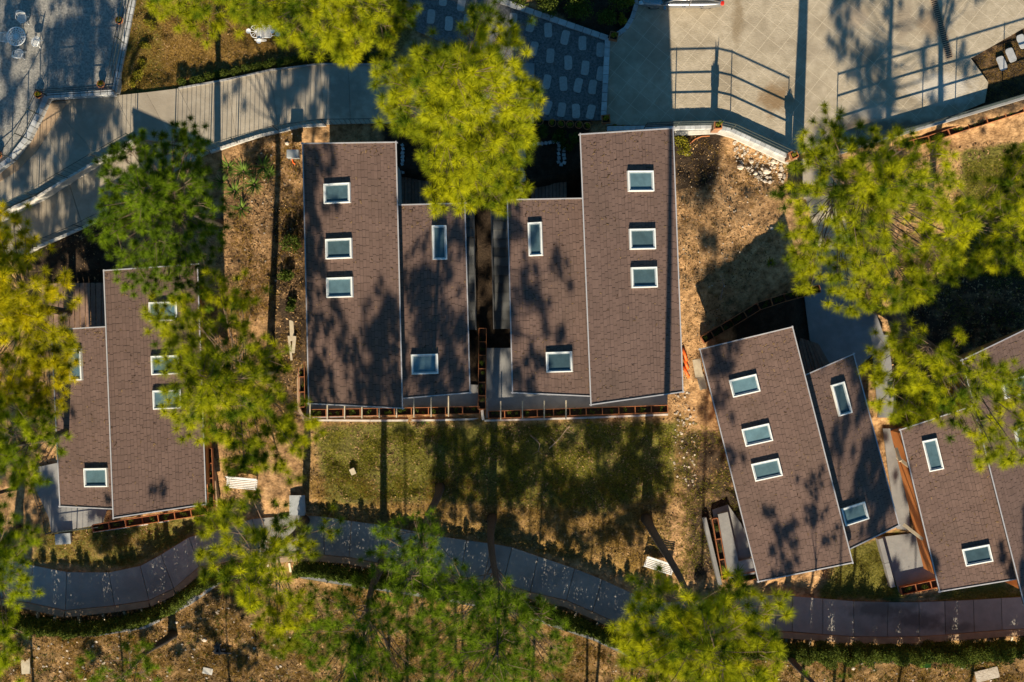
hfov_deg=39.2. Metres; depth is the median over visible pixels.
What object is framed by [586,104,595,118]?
stepping stone
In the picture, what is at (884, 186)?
pine tree
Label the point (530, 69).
garden slab
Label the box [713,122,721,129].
flower pot
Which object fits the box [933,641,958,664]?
cypress shrub
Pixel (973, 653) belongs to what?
cypress shrub
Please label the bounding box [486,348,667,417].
terrace
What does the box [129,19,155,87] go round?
shrub
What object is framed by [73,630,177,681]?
pine tree
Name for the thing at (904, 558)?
terrace
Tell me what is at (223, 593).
dry grass
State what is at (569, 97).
gravel yard
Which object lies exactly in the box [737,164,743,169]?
rock
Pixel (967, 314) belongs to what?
weeds
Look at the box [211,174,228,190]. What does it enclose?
leafy plant
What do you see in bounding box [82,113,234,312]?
pine tree
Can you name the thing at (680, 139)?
shrub
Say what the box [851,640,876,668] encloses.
cypress shrub
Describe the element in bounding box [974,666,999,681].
stone slab
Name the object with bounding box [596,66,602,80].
stepping stone
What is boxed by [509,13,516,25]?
stepping stone
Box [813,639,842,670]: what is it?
cypress shrub
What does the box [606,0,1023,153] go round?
courtyard
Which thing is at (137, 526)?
wall
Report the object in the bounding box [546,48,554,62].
stepping stone
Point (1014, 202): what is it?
pine tree
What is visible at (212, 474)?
brick planter
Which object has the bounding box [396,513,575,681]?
pine tree
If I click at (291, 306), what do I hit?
shrub
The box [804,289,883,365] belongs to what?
paved yard
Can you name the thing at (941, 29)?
drain grate
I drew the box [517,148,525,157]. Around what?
stepping stone
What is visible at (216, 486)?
wall
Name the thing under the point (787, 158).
brick pillar
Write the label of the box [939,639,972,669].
cypress shrub
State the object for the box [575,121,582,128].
shrub
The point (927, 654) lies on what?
cypress shrub
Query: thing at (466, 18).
stepping stone
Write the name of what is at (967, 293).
leaf litter
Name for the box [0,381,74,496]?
pine tree
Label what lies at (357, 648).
pine tree
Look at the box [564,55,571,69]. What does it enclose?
stepping stone
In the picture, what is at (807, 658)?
cypress shrub
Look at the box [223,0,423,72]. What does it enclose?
pine tree
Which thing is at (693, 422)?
rubble
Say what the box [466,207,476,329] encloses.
outdoor stairs
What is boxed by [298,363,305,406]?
brick planter
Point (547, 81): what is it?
stepping stone
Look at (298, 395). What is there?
wall
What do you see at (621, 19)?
shrub
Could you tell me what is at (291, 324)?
board
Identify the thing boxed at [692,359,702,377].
board
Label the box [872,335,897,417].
garden path
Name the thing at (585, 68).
stepping stone
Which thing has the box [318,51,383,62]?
hedge
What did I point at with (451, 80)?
pine tree
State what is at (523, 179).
stepping stone
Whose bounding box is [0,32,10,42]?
garden chair
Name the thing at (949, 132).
brick planter
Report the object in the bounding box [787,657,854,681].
pine tree
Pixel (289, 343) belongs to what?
board
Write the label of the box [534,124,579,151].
shrub
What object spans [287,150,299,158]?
air conditioner
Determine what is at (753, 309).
retaining wall
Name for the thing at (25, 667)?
board
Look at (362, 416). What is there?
planter trellis
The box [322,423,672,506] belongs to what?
ground cover
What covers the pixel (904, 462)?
wall bracket
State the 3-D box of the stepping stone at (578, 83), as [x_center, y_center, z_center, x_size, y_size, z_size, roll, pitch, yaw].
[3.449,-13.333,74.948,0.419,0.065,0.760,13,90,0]
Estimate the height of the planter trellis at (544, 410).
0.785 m
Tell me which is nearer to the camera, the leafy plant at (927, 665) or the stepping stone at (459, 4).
the stepping stone at (459, 4)
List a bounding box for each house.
[51,263,212,518]
[301,141,471,409]
[507,127,684,405]
[698,326,899,582]
[890,329,1023,605]
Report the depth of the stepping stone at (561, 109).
74.92 m
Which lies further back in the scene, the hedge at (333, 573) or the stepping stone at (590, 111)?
the hedge at (333, 573)
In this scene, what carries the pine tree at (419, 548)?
on the ground at (766, 282)
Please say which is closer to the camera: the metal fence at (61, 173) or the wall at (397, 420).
the metal fence at (61, 173)
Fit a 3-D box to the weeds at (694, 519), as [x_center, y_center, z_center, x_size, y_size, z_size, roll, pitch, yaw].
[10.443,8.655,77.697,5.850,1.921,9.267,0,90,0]
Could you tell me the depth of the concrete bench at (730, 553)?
77.78 m
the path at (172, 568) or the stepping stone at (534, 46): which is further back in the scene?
the path at (172, 568)
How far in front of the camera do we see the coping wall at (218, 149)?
74.86 m
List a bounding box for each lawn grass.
[35,520,192,566]
[121,0,404,90]
[830,549,1019,599]
[963,151,1023,276]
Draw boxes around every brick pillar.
[710,125,720,132]
[785,151,796,162]
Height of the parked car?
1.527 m
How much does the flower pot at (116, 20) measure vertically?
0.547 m
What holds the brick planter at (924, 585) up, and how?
on the terrace at (904, 558)
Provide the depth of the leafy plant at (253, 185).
75.31 m
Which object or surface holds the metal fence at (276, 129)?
on the coping wall at (218, 149)
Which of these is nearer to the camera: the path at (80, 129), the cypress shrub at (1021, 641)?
the path at (80, 129)
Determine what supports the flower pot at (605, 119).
on the paver kerb at (562, 22)
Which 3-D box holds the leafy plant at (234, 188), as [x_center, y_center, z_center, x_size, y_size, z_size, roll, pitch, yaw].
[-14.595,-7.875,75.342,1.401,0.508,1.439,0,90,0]
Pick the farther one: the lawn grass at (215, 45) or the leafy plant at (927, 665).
the leafy plant at (927, 665)
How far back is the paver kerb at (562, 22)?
74.80 m
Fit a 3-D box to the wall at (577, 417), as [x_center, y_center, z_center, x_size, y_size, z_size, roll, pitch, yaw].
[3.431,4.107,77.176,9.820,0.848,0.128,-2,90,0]
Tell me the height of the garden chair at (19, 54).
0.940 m
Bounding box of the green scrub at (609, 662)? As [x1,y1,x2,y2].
[0,591,1021,681]
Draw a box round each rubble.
[0,596,290,681]
[244,133,299,290]
[612,655,1008,681]
[673,391,696,485]
[683,166,766,335]
[732,139,786,183]
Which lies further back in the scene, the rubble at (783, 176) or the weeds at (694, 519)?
the weeds at (694, 519)
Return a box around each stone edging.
[400,143,404,173]
[532,140,565,165]
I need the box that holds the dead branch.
[549,423,575,447]
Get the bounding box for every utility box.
[55,533,71,544]
[289,495,305,514]
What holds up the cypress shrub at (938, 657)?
on the ground at (766, 282)
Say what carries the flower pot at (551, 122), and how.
on the ground at (766, 282)
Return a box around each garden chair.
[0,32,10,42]
[12,49,24,59]
[15,10,28,24]
[31,36,43,48]
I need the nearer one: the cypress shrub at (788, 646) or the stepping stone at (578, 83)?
the stepping stone at (578, 83)
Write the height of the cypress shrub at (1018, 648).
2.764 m
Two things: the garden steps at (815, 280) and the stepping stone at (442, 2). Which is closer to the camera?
the stepping stone at (442, 2)
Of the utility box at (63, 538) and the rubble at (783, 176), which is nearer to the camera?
the rubble at (783, 176)
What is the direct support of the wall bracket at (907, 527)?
attached to the house at (967, 521)
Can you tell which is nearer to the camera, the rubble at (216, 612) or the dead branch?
the dead branch
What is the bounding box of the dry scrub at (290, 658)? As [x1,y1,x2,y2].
[3,591,1020,681]
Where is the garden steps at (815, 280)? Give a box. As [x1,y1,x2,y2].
[806,198,858,288]
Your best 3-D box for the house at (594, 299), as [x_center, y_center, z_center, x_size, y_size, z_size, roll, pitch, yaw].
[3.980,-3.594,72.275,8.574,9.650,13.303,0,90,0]
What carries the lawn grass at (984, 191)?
on the ground at (766, 282)
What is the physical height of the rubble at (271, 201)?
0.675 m
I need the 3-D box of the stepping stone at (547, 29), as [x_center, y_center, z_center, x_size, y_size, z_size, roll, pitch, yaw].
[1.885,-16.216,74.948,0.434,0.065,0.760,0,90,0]
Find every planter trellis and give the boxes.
[309,396,448,418]
[500,400,566,419]
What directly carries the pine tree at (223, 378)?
on the ground at (766, 282)
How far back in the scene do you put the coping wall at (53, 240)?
75.90 m
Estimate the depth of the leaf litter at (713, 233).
75.25 m
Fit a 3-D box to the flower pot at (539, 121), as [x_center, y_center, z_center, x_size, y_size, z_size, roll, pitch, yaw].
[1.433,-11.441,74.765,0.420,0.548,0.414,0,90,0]
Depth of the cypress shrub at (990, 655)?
77.44 m
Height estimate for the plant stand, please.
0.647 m
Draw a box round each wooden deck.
[42,283,104,327]
[401,177,431,203]
[531,182,566,198]
[799,338,828,373]
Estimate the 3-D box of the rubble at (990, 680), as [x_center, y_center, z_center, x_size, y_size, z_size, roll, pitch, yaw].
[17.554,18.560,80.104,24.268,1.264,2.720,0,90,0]
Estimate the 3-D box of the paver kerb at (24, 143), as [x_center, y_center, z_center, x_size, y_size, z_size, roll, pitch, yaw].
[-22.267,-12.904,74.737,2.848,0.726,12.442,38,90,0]
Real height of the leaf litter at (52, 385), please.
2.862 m
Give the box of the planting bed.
[963,32,1023,111]
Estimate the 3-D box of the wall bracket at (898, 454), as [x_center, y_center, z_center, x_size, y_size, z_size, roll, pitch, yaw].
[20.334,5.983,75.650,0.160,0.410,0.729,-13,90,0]
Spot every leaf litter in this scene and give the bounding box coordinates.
[29,221,242,563]
[209,131,302,501]
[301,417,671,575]
[655,135,787,588]
[867,137,1023,416]
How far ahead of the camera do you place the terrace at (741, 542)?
78.10 m
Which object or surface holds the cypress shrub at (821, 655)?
on the ground at (766, 282)
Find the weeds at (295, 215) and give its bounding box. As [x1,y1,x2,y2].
[226,131,301,498]
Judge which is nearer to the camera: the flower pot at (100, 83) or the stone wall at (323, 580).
the flower pot at (100, 83)
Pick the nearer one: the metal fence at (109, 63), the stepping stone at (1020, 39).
the metal fence at (109, 63)
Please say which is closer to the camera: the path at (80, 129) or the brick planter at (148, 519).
the path at (80, 129)
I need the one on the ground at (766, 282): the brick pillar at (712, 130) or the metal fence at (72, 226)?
the brick pillar at (712, 130)
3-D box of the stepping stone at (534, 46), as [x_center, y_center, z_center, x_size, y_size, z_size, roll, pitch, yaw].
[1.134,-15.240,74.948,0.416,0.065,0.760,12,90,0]
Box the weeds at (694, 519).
[652,418,740,581]
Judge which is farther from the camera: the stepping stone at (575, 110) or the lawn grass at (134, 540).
the lawn grass at (134, 540)
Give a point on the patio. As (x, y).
(76, 44)
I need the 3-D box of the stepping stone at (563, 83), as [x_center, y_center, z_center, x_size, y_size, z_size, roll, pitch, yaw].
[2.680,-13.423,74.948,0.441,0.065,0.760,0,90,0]
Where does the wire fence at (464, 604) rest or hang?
on the stone wall at (323, 580)
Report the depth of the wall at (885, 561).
78.00 m
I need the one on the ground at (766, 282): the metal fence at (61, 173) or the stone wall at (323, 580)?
the stone wall at (323, 580)
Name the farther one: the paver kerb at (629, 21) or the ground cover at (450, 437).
the ground cover at (450, 437)
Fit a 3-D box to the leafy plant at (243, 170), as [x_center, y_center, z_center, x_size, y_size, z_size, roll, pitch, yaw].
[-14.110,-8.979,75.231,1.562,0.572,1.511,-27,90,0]
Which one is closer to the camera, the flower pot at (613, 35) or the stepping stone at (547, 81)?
the flower pot at (613, 35)
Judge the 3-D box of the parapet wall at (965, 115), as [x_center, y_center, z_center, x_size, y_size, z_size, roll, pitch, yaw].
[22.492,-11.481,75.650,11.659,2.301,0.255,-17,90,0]
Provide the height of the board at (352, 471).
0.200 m
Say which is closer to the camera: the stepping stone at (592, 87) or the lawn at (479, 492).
the stepping stone at (592, 87)
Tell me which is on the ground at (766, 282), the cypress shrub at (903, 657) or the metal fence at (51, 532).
the cypress shrub at (903, 657)
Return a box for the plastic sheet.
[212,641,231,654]
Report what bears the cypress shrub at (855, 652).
on the ground at (766, 282)
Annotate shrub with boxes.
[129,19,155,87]
[276,233,301,312]
[512,0,631,25]
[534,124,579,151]
[618,0,634,25]
[674,135,691,156]
[778,641,797,661]
[789,643,809,662]
[797,641,817,665]
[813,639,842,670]
[813,646,831,666]
[835,643,857,666]
[845,643,863,667]
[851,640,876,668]
[868,642,883,663]
[877,643,900,663]
[886,643,910,667]
[902,642,927,667]
[909,645,934,664]
[921,639,949,663]
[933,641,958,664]
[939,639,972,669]
[959,640,988,665]
[972,641,997,662]
[979,640,1005,663]
[992,640,1018,665]
[999,639,1023,659]
[1018,637,1023,653]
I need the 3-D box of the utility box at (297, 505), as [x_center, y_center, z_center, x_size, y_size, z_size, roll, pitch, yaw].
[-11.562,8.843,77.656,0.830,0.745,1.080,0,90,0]
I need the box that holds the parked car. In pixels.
[638,0,723,9]
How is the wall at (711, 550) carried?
on the ground at (766, 282)
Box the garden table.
[6,27,25,45]
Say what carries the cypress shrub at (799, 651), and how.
on the ground at (766, 282)
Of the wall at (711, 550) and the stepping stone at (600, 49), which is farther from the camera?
the wall at (711, 550)
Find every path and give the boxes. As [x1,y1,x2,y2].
[0,64,435,211]
[0,141,209,257]
[0,515,1023,636]
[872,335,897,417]
[882,428,909,530]
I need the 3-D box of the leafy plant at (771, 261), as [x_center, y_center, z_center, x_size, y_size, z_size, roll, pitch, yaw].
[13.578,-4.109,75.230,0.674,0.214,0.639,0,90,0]
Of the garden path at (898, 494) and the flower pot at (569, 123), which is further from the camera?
the garden path at (898, 494)
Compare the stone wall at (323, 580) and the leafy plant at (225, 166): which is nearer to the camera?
the leafy plant at (225, 166)
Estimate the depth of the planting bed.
75.09 m
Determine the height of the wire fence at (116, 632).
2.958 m
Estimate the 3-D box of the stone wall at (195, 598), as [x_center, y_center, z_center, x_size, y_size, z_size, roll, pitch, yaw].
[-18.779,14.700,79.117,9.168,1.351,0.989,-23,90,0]
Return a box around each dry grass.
[0,580,1023,681]
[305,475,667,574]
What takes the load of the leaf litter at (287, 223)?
on the ground at (766, 282)
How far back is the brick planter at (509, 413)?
76.52 m
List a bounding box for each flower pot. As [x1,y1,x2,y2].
[34,90,41,98]
[97,80,104,87]
[115,16,122,23]
[536,117,543,124]
[548,119,555,126]
[557,120,564,127]
[566,120,573,127]
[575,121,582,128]
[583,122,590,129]
[601,114,610,123]
[609,31,618,41]
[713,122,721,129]
[788,149,798,159]
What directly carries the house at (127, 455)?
on the ground at (766, 282)
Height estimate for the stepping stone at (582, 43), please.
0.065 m
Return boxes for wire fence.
[21,581,215,638]
[301,577,625,655]
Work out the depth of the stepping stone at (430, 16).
74.92 m
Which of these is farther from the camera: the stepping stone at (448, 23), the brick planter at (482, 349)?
the brick planter at (482, 349)
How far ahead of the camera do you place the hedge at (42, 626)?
76.71 m
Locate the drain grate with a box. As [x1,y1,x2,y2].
[930,0,952,58]
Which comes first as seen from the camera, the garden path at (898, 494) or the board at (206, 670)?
the garden path at (898, 494)
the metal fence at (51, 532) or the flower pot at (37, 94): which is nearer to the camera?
the flower pot at (37, 94)
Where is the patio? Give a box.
[0,0,129,162]
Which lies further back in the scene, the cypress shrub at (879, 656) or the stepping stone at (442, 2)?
the cypress shrub at (879, 656)
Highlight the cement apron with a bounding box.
[0,103,66,180]
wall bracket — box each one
[894,447,901,461]
[896,457,907,466]
[902,523,923,539]
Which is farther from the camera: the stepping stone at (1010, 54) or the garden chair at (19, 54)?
the stepping stone at (1010, 54)
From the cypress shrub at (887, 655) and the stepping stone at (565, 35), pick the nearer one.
the stepping stone at (565, 35)
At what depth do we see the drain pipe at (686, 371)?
76.01 m
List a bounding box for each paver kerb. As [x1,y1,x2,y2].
[0,0,135,172]
[496,0,609,114]
[617,0,638,35]
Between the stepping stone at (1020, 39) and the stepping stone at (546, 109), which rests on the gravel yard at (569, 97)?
the stepping stone at (546, 109)
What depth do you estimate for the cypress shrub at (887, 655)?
77.46 m
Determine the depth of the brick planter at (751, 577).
77.84 m
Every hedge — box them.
[0,563,255,639]
[176,54,319,85]
[290,560,459,600]
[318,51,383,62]
[460,587,780,662]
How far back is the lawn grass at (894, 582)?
78.91 m
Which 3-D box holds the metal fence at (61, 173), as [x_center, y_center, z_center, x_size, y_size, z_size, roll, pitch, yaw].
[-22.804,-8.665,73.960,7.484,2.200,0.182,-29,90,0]
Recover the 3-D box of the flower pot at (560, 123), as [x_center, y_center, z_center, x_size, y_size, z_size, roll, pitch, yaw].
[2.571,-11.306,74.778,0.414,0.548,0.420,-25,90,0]
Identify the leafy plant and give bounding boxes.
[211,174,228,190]
[218,154,237,175]
[222,177,243,201]
[228,158,254,179]
[230,200,248,217]
[243,171,264,193]
[251,152,273,178]
[260,164,277,179]
[481,196,494,211]
[767,258,777,267]
[919,662,930,667]
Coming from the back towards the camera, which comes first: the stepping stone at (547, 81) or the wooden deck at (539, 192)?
the wooden deck at (539, 192)
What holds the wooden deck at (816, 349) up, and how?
on the ground at (766, 282)
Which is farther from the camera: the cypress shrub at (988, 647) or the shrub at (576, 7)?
the cypress shrub at (988, 647)
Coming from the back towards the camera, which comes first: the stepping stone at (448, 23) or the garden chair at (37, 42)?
the stepping stone at (448, 23)
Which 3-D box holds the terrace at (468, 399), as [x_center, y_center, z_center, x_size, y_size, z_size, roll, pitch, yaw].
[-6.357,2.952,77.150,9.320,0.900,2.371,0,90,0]
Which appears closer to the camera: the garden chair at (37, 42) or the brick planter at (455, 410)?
the garden chair at (37, 42)
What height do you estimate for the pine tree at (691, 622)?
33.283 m
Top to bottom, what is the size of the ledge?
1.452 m
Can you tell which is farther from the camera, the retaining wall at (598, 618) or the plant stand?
the retaining wall at (598, 618)
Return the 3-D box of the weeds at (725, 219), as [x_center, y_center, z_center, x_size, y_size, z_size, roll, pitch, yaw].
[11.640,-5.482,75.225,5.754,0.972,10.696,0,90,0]
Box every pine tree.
[0,198,83,418]
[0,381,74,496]
[0,487,45,681]
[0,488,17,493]
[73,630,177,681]
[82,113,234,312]
[138,266,326,487]
[144,0,287,50]
[192,482,346,661]
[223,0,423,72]
[290,557,427,681]
[356,482,467,627]
[367,0,549,219]
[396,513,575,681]
[605,513,798,681]
[768,99,986,318]
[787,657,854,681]
[856,302,1023,472]
[930,137,1023,278]
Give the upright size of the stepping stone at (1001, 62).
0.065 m
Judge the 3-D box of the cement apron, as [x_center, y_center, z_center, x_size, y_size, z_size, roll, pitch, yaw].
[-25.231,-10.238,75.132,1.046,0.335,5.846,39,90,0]
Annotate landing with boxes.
[801,156,835,198]
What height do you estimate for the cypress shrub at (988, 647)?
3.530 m
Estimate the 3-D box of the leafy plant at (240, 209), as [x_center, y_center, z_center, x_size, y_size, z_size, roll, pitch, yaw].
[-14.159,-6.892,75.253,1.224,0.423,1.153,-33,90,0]
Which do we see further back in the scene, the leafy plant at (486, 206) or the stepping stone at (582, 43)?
the leafy plant at (486, 206)
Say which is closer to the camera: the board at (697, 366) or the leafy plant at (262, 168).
the leafy plant at (262, 168)
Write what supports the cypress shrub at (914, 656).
on the ground at (766, 282)
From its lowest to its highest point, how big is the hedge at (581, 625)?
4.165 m
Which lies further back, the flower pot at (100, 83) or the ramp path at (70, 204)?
the ramp path at (70, 204)
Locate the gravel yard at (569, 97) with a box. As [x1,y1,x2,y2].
[399,0,604,120]
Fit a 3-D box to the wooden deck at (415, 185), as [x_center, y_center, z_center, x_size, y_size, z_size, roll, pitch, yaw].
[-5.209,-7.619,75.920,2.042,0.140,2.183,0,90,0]
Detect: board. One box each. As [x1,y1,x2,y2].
[21,658,30,673]
[202,667,212,674]
[288,336,292,359]
[289,320,293,340]
[291,336,295,352]
[349,468,355,474]
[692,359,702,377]
[697,374,706,389]
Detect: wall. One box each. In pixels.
[0,138,136,221]
[0,560,256,623]
[31,207,121,253]
[93,515,202,532]
[95,578,236,636]
[178,63,372,88]
[210,123,325,153]
[214,465,219,506]
[260,555,648,638]
[297,368,306,419]
[300,577,626,655]
[305,418,477,421]
[484,414,667,421]
[607,125,786,157]
[654,629,1023,645]
[702,517,721,584]
[836,97,1023,155]
[875,537,895,587]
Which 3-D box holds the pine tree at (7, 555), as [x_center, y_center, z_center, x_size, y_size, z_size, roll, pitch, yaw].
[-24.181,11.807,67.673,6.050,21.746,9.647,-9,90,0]
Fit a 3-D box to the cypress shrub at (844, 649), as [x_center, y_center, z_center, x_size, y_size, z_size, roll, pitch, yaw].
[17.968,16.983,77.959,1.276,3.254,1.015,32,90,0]
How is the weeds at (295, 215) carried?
on the ground at (766, 282)
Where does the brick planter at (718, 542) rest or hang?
on the terrace at (741, 542)
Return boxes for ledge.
[674,130,787,163]
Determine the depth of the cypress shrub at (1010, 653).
76.95 m
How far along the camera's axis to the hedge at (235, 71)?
74.87 m
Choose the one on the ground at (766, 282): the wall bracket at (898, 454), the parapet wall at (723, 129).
the parapet wall at (723, 129)
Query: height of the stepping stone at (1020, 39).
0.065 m
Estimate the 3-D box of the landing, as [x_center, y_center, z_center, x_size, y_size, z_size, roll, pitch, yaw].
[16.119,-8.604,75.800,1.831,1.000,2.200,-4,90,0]
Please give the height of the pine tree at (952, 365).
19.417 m
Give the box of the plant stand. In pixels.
[246,24,279,42]
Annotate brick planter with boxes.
[92,507,208,531]
[207,448,215,507]
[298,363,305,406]
[308,406,479,416]
[477,328,486,409]
[488,405,667,418]
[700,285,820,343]
[711,517,728,580]
[726,571,756,582]
[897,107,1023,150]
[899,578,936,594]
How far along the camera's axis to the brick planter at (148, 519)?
77.07 m
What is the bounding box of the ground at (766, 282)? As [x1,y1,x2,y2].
[0,0,1023,681]
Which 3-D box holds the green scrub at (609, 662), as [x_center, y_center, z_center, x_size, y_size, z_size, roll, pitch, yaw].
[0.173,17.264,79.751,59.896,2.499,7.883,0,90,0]
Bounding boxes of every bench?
[225,476,257,489]
[644,556,672,574]
[717,511,754,577]
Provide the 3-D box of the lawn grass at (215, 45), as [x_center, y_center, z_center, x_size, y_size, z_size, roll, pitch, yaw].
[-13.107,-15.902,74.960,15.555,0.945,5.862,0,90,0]
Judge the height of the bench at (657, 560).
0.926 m
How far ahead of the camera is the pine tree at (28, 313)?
63.78 m
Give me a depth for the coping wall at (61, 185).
75.10 m
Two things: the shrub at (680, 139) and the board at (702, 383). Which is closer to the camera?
the shrub at (680, 139)
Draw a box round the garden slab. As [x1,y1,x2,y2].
[451,63,534,123]
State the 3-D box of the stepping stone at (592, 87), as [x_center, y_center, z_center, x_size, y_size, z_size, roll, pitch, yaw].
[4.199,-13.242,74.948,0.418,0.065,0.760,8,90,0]
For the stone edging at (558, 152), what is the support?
on the ground at (766, 282)
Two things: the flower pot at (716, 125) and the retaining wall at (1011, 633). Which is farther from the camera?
the retaining wall at (1011, 633)
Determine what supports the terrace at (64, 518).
on the ground at (766, 282)
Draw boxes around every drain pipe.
[682,348,687,360]
[683,357,688,368]
[683,366,689,377]
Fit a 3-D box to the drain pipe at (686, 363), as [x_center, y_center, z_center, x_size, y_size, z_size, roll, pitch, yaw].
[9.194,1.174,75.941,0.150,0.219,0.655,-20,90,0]
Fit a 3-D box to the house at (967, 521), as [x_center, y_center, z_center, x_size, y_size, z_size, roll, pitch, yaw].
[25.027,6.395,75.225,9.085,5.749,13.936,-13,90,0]
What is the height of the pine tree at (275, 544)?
21.261 m
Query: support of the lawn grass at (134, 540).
on the ground at (766, 282)
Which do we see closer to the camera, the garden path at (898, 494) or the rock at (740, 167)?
the rock at (740, 167)
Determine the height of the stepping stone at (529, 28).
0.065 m
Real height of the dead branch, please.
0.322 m
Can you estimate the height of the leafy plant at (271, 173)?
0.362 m
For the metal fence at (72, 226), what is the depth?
74.41 m
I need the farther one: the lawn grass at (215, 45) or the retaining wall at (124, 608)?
the retaining wall at (124, 608)
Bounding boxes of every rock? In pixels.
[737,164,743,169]
[763,168,770,173]
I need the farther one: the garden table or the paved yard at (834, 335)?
the paved yard at (834, 335)
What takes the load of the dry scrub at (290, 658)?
on the ground at (766, 282)
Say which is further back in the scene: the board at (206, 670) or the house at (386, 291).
the board at (206, 670)
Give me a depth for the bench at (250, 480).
76.87 m
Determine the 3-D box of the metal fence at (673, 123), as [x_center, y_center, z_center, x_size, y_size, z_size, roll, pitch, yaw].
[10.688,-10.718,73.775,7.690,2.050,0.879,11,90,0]
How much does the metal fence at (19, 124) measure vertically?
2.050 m
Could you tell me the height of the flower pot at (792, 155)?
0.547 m
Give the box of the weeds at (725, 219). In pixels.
[683,138,780,337]
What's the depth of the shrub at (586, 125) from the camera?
74.73 m
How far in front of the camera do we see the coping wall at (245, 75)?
74.84 m
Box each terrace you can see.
[35,463,106,531]
[306,384,478,417]
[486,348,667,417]
[712,504,750,559]
[881,533,934,592]
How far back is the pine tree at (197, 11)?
61.94 m
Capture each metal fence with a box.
[0,89,45,160]
[3,133,130,208]
[29,190,133,246]
[33,488,98,534]
[36,0,131,95]
[165,118,376,151]
[644,120,795,153]
[838,94,1023,151]
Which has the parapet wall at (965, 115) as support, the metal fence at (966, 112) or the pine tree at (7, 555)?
the metal fence at (966, 112)
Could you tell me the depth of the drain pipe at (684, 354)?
75.77 m
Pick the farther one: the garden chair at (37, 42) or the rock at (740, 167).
the rock at (740, 167)
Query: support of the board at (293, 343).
on the board at (291, 324)
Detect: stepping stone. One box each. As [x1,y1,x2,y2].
[427,9,434,23]
[439,0,446,5]
[445,16,452,30]
[457,0,465,10]
[463,14,470,28]
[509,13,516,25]
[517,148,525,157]
[517,168,525,181]
[526,17,535,31]
[529,41,538,55]
[542,74,551,88]
[542,100,552,114]
[544,23,551,36]
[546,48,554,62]
[557,102,565,116]
[559,76,567,90]
[560,30,569,44]
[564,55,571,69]
[572,104,579,117]
[573,78,582,92]
[578,36,586,49]
[581,61,589,74]
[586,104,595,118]
[588,80,596,94]
[596,42,604,56]
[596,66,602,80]
[996,56,1006,70]
[1005,47,1016,61]
[1016,34,1023,48]
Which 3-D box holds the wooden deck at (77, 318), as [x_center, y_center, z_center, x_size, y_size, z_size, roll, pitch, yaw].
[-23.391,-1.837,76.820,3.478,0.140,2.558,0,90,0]
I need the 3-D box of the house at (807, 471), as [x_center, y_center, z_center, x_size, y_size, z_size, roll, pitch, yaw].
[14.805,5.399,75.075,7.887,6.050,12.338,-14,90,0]
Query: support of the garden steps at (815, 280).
on the ground at (766, 282)
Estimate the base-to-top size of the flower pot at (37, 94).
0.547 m
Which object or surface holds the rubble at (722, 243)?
on the ground at (766, 282)
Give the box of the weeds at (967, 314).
[874,270,1023,411]
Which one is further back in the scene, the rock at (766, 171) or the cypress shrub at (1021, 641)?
the cypress shrub at (1021, 641)
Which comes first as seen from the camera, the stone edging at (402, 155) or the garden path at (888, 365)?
the stone edging at (402, 155)

